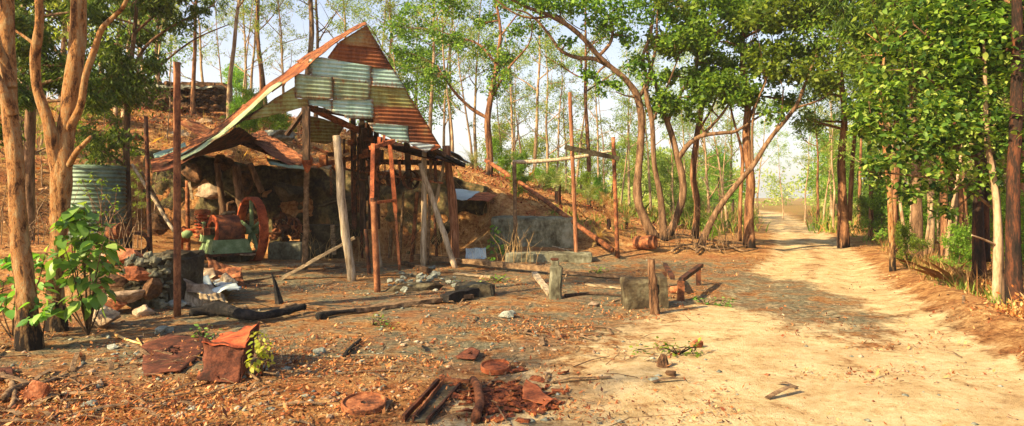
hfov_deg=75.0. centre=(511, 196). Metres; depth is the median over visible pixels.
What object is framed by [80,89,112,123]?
leafy shrub
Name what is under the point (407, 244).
dry weeds
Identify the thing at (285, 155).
fallen roof sheets
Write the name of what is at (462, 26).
sapling
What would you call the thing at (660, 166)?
bushy tree
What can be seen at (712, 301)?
green weeds
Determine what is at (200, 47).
bare tree
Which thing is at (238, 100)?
leafy shrub
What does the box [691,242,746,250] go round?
fallen branch
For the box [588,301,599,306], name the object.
stone
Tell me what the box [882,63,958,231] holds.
bushy tree
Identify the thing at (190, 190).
splintered board
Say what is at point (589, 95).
sapling
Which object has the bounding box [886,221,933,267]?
leafy shrub
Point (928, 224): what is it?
sapling
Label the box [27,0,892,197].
sky
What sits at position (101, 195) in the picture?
climbing plant
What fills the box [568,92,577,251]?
wooden post
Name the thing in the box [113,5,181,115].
sapling
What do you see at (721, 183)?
sapling
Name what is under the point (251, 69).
bare tree
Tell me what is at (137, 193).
sapling
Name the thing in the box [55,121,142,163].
bushy tree
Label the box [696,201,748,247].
dry twigs
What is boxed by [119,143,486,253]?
stone retaining wall
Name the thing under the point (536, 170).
leafy shrub
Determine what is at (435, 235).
wooden stake
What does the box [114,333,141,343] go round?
straw stick
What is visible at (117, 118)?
leafy shrub
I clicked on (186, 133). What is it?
boulder
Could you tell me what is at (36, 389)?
red stone
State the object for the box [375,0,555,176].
ironwood tree
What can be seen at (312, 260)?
plank
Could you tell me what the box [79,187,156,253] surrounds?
dry twigs
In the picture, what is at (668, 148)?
sapling
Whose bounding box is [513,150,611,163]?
wooden rail
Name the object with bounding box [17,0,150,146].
bushy tree
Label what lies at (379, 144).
rusty frame
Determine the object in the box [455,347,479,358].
iron plate
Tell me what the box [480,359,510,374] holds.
iron disc
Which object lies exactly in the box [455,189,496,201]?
bank roof sheet
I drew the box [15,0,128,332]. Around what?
gum tree
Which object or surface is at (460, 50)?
gum tree
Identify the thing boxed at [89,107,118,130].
bare tree
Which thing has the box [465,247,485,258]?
white iron sheet
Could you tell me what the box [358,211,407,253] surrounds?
dry weeds
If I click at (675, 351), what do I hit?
green weeds
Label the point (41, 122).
bare tree
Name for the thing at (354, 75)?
shed roof
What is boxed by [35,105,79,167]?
bare tree
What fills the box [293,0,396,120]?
gum tree
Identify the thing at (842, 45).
stringybark tree
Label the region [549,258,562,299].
concrete stub
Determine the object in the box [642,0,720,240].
ironwood tree
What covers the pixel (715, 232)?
leafy shrub
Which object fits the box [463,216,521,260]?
dry weeds
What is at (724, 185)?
bushy tree
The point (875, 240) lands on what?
grass
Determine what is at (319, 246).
dry weeds
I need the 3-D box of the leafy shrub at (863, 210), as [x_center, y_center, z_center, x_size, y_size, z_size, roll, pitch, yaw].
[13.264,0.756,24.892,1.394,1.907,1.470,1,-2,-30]
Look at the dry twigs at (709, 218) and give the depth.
17.61 m
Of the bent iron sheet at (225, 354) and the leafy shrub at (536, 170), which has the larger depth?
the leafy shrub at (536, 170)
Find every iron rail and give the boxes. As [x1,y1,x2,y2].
[662,263,674,279]
[677,263,703,300]
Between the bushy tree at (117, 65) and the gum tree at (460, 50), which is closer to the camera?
the bushy tree at (117, 65)
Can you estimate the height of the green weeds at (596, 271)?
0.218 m
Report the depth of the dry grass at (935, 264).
11.09 m
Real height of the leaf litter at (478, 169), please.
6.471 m
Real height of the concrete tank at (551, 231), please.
1.024 m
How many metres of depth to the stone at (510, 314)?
8.68 m
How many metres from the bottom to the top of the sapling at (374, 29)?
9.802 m
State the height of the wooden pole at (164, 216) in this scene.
1.381 m
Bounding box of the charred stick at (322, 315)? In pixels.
[315,309,355,319]
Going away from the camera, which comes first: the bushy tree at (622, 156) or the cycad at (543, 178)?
the cycad at (543, 178)
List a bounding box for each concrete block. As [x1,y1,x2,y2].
[267,241,301,259]
[300,224,352,257]
[620,276,649,309]
[656,273,668,307]
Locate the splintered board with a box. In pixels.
[188,182,193,199]
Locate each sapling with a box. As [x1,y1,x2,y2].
[1,111,35,160]
[35,115,45,186]
[89,130,134,208]
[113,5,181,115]
[130,170,152,247]
[139,3,211,79]
[149,6,199,81]
[190,0,231,82]
[227,0,289,95]
[244,331,275,375]
[263,0,307,114]
[352,0,403,69]
[364,0,415,142]
[410,0,487,157]
[428,0,479,157]
[465,48,532,157]
[491,44,553,155]
[530,31,582,180]
[547,26,624,199]
[615,76,657,205]
[646,99,691,211]
[660,105,728,199]
[676,108,739,214]
[680,104,765,224]
[704,105,760,218]
[767,131,794,219]
[779,112,830,222]
[798,92,867,230]
[810,93,849,223]
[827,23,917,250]
[863,67,955,251]
[883,89,1009,255]
[887,2,968,253]
[892,126,959,180]
[904,36,1006,255]
[906,155,972,248]
[920,85,1008,261]
[955,95,1009,174]
[996,106,1006,180]
[999,108,1007,192]
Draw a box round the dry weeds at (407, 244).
[381,222,435,258]
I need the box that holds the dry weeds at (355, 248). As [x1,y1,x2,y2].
[328,229,371,261]
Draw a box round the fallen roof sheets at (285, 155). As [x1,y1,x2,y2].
[181,105,311,169]
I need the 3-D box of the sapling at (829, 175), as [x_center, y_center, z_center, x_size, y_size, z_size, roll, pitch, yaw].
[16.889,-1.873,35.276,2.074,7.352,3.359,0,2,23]
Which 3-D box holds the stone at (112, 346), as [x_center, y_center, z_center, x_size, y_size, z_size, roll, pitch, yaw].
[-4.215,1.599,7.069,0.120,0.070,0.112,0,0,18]
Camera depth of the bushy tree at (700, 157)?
65.10 m
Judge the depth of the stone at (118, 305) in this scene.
8.87 m
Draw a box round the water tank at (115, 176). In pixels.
[68,164,126,245]
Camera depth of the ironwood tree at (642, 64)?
18.26 m
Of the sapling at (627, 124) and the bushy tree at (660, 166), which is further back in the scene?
the bushy tree at (660, 166)
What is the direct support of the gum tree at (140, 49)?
on the ground at (738, 328)
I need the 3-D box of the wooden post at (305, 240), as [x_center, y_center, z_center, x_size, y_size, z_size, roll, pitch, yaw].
[-4.387,0.426,14.200,0.170,2.390,0.126,0,0,0]
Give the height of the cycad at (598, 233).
0.659 m
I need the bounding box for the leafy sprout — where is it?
[16,295,51,335]
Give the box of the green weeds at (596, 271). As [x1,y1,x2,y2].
[589,266,608,273]
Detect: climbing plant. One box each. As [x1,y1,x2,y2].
[76,172,121,236]
[486,225,508,260]
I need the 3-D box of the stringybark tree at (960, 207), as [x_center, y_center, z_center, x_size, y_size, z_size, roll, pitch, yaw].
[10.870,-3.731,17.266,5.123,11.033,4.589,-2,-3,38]
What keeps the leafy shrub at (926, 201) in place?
on the ground at (738, 328)
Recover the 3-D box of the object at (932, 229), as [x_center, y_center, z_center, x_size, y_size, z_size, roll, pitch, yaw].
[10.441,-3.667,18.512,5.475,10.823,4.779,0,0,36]
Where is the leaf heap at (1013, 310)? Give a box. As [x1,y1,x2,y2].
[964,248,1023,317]
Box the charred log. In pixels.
[189,301,306,320]
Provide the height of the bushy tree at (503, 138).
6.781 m
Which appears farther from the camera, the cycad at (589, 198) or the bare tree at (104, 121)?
the cycad at (589, 198)
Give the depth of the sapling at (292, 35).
36.17 m
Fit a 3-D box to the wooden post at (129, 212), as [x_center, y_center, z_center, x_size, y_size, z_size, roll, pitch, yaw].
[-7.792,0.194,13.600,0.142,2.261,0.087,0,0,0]
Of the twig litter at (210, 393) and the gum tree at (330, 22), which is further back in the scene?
the gum tree at (330, 22)
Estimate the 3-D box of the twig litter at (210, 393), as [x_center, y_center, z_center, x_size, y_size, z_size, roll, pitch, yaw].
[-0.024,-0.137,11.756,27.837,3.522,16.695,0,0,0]
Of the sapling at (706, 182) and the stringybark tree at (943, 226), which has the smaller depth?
the stringybark tree at (943, 226)
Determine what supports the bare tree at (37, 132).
on the ground at (738, 328)
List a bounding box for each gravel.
[7,241,1003,425]
[432,268,1010,425]
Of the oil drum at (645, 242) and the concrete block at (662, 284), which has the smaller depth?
the concrete block at (662, 284)
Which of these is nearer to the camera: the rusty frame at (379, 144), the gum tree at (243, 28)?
the rusty frame at (379, 144)
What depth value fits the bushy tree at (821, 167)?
47.90 m
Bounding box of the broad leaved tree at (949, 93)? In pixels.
[832,0,1023,303]
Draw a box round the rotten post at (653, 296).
[647,259,659,314]
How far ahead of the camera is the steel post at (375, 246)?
11.25 m
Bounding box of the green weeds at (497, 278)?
[482,274,509,281]
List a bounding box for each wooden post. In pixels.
[126,150,132,247]
[302,170,309,269]
[332,135,355,281]
[418,163,457,267]
[420,151,426,265]
[426,155,432,264]
[442,145,459,257]
[512,161,517,249]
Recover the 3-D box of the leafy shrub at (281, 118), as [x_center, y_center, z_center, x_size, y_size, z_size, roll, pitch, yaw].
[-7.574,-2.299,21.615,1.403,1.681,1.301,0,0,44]
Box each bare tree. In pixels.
[0,4,96,155]
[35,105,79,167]
[36,51,58,145]
[36,106,55,150]
[87,132,131,164]
[88,1,163,118]
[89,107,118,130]
[135,139,172,212]
[152,68,189,137]
[161,0,249,81]
[212,0,279,92]
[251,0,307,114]
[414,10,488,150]
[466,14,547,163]
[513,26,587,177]
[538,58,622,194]
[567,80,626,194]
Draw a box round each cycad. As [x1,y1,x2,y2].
[459,145,485,170]
[530,171,551,186]
[537,161,582,204]
[570,183,604,206]
[586,223,614,246]
[589,190,620,213]
[590,197,630,230]
[618,210,635,228]
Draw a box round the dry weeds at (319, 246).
[286,221,349,259]
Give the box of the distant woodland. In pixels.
[381,134,970,210]
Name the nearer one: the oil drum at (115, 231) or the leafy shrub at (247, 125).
the oil drum at (115, 231)
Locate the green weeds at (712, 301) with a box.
[692,296,736,306]
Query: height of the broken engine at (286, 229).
0.761 m
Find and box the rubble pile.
[385,265,494,296]
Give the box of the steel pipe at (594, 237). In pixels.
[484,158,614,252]
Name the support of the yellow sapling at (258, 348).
on the ground at (738, 328)
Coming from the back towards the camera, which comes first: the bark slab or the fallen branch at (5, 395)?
the bark slab
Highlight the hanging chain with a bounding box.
[329,167,332,195]
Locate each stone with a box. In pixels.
[22,380,51,401]
[80,400,97,407]
[88,274,127,288]
[104,248,143,265]
[104,298,127,310]
[107,289,144,302]
[107,344,118,349]
[117,264,152,280]
[132,304,155,316]
[143,278,162,299]
[154,325,173,334]
[168,300,185,307]
[313,347,325,354]
[498,310,515,317]
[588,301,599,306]
[665,370,675,376]
[690,339,702,347]
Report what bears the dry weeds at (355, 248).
on the ground at (738, 328)
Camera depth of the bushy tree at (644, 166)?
51.54 m
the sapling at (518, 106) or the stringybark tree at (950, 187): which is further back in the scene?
the sapling at (518, 106)
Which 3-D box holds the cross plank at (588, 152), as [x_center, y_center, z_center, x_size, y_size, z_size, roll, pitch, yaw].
[1.899,-1.027,15.801,1.406,0.353,0.062,0,0,-17]
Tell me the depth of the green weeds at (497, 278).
12.58 m
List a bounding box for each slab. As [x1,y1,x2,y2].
[220,211,234,214]
[279,303,296,308]
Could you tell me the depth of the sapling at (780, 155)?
46.37 m
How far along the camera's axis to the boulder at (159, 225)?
17.10 m
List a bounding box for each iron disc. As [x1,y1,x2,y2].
[341,392,385,415]
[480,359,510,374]
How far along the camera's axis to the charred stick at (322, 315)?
8.72 m
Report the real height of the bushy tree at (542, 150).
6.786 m
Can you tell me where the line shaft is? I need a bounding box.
[312,147,442,189]
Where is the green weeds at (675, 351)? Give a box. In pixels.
[629,336,703,357]
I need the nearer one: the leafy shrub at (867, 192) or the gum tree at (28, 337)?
the gum tree at (28, 337)
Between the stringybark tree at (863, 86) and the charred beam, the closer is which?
the charred beam
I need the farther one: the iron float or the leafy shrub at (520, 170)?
the leafy shrub at (520, 170)
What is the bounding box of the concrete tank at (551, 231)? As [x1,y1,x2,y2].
[490,215,573,248]
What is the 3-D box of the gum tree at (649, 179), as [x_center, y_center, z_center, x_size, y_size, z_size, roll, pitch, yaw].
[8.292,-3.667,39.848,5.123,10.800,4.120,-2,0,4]
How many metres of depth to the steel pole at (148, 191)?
12.57 m
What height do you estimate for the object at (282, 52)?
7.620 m
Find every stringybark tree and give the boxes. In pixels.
[190,0,197,114]
[242,0,283,103]
[525,0,656,197]
[784,0,894,247]
[784,70,852,227]
[793,0,946,252]
[806,8,893,240]
[820,0,1007,257]
[821,28,866,231]
[827,0,948,249]
[831,0,918,271]
[832,0,963,227]
[842,2,945,254]
[845,36,902,186]
[862,0,957,235]
[1020,102,1023,253]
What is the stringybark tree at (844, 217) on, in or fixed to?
on the ground at (738, 328)
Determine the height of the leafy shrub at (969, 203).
2.452 m
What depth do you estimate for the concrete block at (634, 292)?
9.45 m
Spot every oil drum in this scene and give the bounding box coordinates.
[105,222,129,238]
[632,235,657,249]
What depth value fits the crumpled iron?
10.17 m
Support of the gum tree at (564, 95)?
on the ground at (738, 328)
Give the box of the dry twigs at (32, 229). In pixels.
[0,181,78,245]
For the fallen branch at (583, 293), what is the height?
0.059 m
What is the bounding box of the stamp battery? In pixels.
[312,118,383,228]
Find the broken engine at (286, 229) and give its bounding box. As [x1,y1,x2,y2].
[269,213,311,241]
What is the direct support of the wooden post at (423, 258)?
on the ground at (738, 328)
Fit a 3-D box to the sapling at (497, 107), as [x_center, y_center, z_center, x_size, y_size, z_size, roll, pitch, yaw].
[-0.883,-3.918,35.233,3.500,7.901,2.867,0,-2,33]
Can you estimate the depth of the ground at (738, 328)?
7.79 m
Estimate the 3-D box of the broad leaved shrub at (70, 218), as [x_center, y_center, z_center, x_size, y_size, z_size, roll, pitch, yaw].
[-4.759,0.833,7.423,0.811,1.557,0.884,0,0,-30]
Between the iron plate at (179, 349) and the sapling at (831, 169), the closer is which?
the iron plate at (179, 349)
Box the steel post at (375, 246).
[370,198,380,292]
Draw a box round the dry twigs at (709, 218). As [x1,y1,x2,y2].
[678,213,725,252]
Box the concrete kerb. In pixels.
[505,251,592,262]
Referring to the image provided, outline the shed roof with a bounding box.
[150,22,470,187]
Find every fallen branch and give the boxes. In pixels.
[0,372,16,408]
[0,373,68,402]
[564,292,620,297]
[670,244,696,252]
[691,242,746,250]
[695,242,721,253]
[726,243,757,251]
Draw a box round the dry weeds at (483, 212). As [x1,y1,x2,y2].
[454,180,507,238]
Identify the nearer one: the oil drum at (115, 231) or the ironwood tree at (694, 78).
the oil drum at (115, 231)
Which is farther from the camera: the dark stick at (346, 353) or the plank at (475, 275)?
the plank at (475, 275)
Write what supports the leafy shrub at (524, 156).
on the ground at (738, 328)
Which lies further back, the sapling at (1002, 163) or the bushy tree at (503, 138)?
the bushy tree at (503, 138)
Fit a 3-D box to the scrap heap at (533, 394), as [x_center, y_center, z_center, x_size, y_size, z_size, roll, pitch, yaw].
[-0.062,1.566,5.403,1.031,0.140,1.466,0,0,13]
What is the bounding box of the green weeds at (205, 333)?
[189,323,222,339]
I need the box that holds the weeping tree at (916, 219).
[800,0,932,258]
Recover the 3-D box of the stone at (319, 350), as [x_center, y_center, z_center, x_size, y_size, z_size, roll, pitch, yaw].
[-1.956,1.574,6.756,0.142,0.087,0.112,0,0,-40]
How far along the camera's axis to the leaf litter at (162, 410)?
5.66 m
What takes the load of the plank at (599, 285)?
on the ground at (738, 328)
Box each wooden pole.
[130,163,172,231]
[140,171,164,212]
[368,176,381,266]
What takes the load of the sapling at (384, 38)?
on the ground at (738, 328)
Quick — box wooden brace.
[432,161,444,212]
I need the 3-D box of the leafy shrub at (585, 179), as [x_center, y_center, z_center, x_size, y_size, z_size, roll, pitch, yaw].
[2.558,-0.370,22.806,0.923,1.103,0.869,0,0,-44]
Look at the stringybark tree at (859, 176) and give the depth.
30.13 m
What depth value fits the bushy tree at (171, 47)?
37.98 m
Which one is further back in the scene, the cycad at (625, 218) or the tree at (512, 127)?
the tree at (512, 127)
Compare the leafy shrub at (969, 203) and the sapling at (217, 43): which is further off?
the sapling at (217, 43)
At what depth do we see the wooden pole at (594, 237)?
17.77 m
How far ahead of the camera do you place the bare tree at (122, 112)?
22.08 m
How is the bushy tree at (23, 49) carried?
on the ground at (738, 328)
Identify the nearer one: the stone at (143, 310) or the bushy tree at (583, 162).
the stone at (143, 310)
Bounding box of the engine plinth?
[204,250,255,261]
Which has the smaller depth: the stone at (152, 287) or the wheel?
the stone at (152, 287)
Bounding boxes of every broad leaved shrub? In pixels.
[0,245,59,337]
[44,201,125,335]
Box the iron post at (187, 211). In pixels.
[185,181,190,249]
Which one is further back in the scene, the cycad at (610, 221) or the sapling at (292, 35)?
the sapling at (292, 35)
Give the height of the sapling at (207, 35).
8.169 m
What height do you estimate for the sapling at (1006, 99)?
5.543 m
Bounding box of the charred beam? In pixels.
[440,287,478,302]
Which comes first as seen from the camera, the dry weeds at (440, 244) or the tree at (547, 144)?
the dry weeds at (440, 244)
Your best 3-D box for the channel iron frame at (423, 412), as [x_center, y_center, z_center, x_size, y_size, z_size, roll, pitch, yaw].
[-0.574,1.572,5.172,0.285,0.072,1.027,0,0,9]
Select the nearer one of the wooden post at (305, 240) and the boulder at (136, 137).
the wooden post at (305, 240)
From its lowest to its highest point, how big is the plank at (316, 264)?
0.167 m
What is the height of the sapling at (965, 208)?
6.360 m
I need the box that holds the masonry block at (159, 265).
[119,249,204,308]
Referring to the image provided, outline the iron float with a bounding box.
[302,154,312,172]
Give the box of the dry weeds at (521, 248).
[496,221,541,263]
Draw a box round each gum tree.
[0,0,44,351]
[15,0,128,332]
[131,0,147,77]
[146,1,188,79]
[208,0,287,97]
[226,0,252,118]
[243,0,267,103]
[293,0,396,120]
[297,0,366,116]
[300,0,313,124]
[332,0,460,58]
[381,0,484,130]
[384,0,463,146]
[410,0,511,149]
[436,0,523,166]
[467,0,584,178]
[491,50,557,153]
[519,52,596,184]
[593,40,682,206]
[615,52,684,211]
[640,51,735,199]
[648,52,719,209]
[694,52,764,214]
[750,98,802,212]
[798,64,852,216]
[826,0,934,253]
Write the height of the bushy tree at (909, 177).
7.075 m
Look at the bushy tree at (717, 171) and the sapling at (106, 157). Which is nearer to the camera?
the sapling at (106, 157)
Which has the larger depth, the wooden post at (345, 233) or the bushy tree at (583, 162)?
the bushy tree at (583, 162)
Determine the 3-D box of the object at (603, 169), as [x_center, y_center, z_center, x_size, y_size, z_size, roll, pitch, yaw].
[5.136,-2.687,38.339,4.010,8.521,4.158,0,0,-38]
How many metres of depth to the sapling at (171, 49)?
38.19 m
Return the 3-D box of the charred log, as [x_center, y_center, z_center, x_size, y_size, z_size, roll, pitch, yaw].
[-3.456,1.497,8.691,1.463,0.212,0.745,0,0,-14]
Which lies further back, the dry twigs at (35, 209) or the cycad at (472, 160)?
the cycad at (472, 160)
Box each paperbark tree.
[893,2,1010,289]
[946,0,1023,307]
[946,2,1011,303]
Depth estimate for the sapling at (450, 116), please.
27.21 m
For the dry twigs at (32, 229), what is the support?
on the ground at (738, 328)
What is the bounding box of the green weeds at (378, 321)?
[367,312,398,328]
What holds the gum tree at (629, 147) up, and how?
on the ground at (738, 328)
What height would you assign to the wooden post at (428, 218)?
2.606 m
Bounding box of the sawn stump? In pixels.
[656,354,669,367]
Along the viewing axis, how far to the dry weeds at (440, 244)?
16.07 m
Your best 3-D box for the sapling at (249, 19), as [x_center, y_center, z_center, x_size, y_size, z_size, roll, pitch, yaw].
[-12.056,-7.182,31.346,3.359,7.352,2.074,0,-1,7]
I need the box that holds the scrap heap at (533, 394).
[449,366,569,423]
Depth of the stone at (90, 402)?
5.16 m
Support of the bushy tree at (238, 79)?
on the ground at (738, 328)
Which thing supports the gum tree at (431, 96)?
on the ground at (738, 328)
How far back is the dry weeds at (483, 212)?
18.29 m
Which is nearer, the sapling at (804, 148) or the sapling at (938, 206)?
the sapling at (938, 206)
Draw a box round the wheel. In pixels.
[122,231,149,253]
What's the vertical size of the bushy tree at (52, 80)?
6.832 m
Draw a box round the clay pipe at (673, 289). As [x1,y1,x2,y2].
[669,286,676,292]
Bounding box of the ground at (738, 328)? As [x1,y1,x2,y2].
[0,102,1023,425]
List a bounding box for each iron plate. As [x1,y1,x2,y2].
[0,367,13,379]
[141,334,203,375]
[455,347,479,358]
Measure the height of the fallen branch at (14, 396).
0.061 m
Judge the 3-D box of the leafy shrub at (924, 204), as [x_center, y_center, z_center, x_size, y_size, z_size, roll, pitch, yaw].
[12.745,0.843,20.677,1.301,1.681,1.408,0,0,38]
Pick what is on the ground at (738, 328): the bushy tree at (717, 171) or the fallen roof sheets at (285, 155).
the bushy tree at (717, 171)
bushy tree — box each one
[0,0,50,145]
[15,0,121,241]
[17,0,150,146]
[29,1,146,110]
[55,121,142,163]
[75,0,234,223]
[89,5,204,80]
[217,62,267,102]
[347,38,461,129]
[469,116,539,170]
[508,132,569,180]
[549,130,605,192]
[584,136,646,204]
[605,133,668,200]
[641,151,705,210]
[642,149,671,199]
[647,149,690,208]
[677,142,757,212]
[686,145,721,191]
[687,159,745,204]
[798,127,902,212]
[798,137,901,205]
[821,137,884,200]
[832,121,908,197]
[865,97,1006,207]
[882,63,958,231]
[897,0,1023,160]
[965,121,1006,239]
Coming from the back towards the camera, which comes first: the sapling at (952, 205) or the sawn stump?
the sapling at (952, 205)
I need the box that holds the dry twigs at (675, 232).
[635,199,704,252]
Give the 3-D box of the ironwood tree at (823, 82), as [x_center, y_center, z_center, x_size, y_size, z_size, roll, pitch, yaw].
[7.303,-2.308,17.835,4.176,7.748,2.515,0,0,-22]
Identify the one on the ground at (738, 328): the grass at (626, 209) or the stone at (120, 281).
the grass at (626, 209)
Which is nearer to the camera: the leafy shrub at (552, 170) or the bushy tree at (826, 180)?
the leafy shrub at (552, 170)
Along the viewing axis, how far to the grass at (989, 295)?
10.16 m
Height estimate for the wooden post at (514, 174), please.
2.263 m
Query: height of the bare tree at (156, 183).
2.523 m
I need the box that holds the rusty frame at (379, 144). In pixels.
[369,135,400,270]
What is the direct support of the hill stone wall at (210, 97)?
on the ground at (738, 328)
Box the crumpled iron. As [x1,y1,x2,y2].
[183,257,243,306]
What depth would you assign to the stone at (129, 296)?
8.93 m
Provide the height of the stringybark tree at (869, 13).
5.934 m
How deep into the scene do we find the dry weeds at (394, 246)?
16.43 m
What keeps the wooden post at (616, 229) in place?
on the ground at (738, 328)
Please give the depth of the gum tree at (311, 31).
30.24 m
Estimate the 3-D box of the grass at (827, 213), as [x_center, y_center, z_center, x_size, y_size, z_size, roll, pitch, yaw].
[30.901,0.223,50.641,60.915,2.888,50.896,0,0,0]
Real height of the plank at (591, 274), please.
0.105 m
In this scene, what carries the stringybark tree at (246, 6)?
on the ground at (738, 328)
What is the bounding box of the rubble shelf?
[380,169,445,179]
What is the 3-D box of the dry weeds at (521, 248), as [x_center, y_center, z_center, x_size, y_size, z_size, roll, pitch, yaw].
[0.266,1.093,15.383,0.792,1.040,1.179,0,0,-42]
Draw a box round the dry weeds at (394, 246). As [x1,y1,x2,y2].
[370,224,420,260]
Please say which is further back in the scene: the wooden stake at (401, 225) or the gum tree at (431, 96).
the gum tree at (431, 96)
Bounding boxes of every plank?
[204,263,345,265]
[244,266,342,282]
[281,236,354,279]
[316,294,473,315]
[318,198,347,206]
[401,261,432,272]
[414,254,562,270]
[453,272,492,277]
[531,272,548,295]
[548,270,633,277]
[564,145,619,160]
[585,283,620,288]
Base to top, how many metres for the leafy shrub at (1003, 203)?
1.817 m
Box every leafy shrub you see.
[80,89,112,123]
[92,91,134,125]
[220,95,243,127]
[228,105,259,133]
[229,85,265,125]
[239,96,269,128]
[257,112,297,142]
[266,115,288,129]
[477,136,512,174]
[508,164,534,198]
[509,149,532,181]
[531,167,544,181]
[540,167,562,190]
[571,170,595,198]
[583,174,611,201]
[681,195,706,228]
[701,213,726,239]
[849,191,885,235]
[856,184,880,220]
[856,185,887,238]
[872,189,935,245]
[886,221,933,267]
[922,184,939,227]
[922,198,939,238]
[929,221,971,271]
[939,177,972,230]
[958,179,1005,239]
[964,189,1023,266]
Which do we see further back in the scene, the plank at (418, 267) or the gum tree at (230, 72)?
the gum tree at (230, 72)
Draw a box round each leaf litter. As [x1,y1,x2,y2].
[0,97,687,242]
[0,110,1023,425]
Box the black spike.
[271,272,282,303]
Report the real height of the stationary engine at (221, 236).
1.598 m
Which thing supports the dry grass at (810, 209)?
on the ground at (738, 328)
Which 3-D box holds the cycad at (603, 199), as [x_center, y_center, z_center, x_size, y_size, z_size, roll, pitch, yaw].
[2.974,0.158,21.331,1.010,0.879,1.138,0,0,37]
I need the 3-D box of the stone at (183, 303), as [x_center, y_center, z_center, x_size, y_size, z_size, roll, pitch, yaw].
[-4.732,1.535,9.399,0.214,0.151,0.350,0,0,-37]
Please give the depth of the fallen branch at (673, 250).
17.47 m
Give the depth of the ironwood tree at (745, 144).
18.80 m
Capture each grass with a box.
[457,165,658,238]
[529,167,864,234]
[534,172,936,233]
[836,221,1023,307]
[849,226,1002,304]
[908,259,1016,310]
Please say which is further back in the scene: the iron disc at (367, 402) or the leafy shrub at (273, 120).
the leafy shrub at (273, 120)
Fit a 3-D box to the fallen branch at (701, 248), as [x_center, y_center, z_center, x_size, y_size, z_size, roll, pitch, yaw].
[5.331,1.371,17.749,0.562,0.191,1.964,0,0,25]
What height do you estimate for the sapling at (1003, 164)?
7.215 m
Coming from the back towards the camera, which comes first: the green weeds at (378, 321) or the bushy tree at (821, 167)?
the bushy tree at (821, 167)
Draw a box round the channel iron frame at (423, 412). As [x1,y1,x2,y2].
[402,376,469,424]
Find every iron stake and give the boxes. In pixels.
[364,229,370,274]
[409,192,418,261]
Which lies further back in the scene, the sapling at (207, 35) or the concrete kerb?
the sapling at (207, 35)
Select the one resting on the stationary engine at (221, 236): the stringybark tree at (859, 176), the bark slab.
the bark slab
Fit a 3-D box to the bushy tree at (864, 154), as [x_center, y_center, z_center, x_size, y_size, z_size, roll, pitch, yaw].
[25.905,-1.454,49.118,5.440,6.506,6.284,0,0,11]
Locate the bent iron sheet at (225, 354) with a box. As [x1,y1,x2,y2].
[196,321,259,383]
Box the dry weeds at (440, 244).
[430,221,464,256]
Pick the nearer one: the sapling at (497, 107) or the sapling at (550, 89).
the sapling at (550, 89)
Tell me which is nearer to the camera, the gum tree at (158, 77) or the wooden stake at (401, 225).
the wooden stake at (401, 225)
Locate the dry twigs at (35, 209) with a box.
[0,167,49,235]
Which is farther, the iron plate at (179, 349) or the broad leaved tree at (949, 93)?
the broad leaved tree at (949, 93)
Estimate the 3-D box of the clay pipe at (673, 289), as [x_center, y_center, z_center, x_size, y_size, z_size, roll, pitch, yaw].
[2.697,1.536,10.982,0.175,0.121,0.118,0,0,-27]
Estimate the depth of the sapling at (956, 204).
17.67 m
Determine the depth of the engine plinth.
15.45 m
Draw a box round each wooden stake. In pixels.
[330,225,335,254]
[359,192,362,257]
[388,229,392,257]
[399,192,404,257]
[414,195,418,253]
[433,213,437,255]
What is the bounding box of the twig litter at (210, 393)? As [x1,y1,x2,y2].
[0,139,1005,425]
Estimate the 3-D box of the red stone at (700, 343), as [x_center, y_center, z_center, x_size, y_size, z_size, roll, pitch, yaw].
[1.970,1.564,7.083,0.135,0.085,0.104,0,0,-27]
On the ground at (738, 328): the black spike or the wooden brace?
the black spike
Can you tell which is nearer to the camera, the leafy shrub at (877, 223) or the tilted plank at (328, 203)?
the tilted plank at (328, 203)
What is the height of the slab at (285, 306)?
0.105 m
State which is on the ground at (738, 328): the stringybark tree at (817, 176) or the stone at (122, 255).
the stringybark tree at (817, 176)
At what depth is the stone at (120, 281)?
9.14 m
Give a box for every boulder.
[91,305,120,327]
[132,132,142,139]
[148,118,165,123]
[151,212,168,234]
[169,130,191,136]
[195,118,212,123]
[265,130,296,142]
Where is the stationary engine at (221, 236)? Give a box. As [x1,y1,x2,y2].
[181,197,268,260]
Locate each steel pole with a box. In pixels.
[144,116,152,251]
[173,62,180,316]
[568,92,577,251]
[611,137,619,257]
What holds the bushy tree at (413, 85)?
on the ground at (738, 328)
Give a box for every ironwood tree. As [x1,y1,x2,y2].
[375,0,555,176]
[496,0,682,238]
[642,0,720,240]
[643,0,795,235]
[662,0,736,238]
[690,0,819,248]
[695,0,850,248]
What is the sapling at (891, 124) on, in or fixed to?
on the ground at (738, 328)
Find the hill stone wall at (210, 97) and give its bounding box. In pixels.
[112,80,232,113]
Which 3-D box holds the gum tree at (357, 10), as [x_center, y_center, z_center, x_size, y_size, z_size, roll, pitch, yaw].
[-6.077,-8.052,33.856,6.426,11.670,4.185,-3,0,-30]
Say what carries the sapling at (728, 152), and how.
on the ground at (738, 328)
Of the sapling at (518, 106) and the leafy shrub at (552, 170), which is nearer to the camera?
the leafy shrub at (552, 170)
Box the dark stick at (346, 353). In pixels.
[343,338,361,356]
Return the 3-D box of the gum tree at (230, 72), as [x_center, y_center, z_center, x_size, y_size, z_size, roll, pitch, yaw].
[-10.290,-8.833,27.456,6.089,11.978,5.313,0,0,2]
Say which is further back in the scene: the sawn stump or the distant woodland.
the distant woodland
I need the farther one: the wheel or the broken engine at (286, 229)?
the broken engine at (286, 229)
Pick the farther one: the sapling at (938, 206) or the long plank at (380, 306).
the sapling at (938, 206)
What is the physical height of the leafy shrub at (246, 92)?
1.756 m

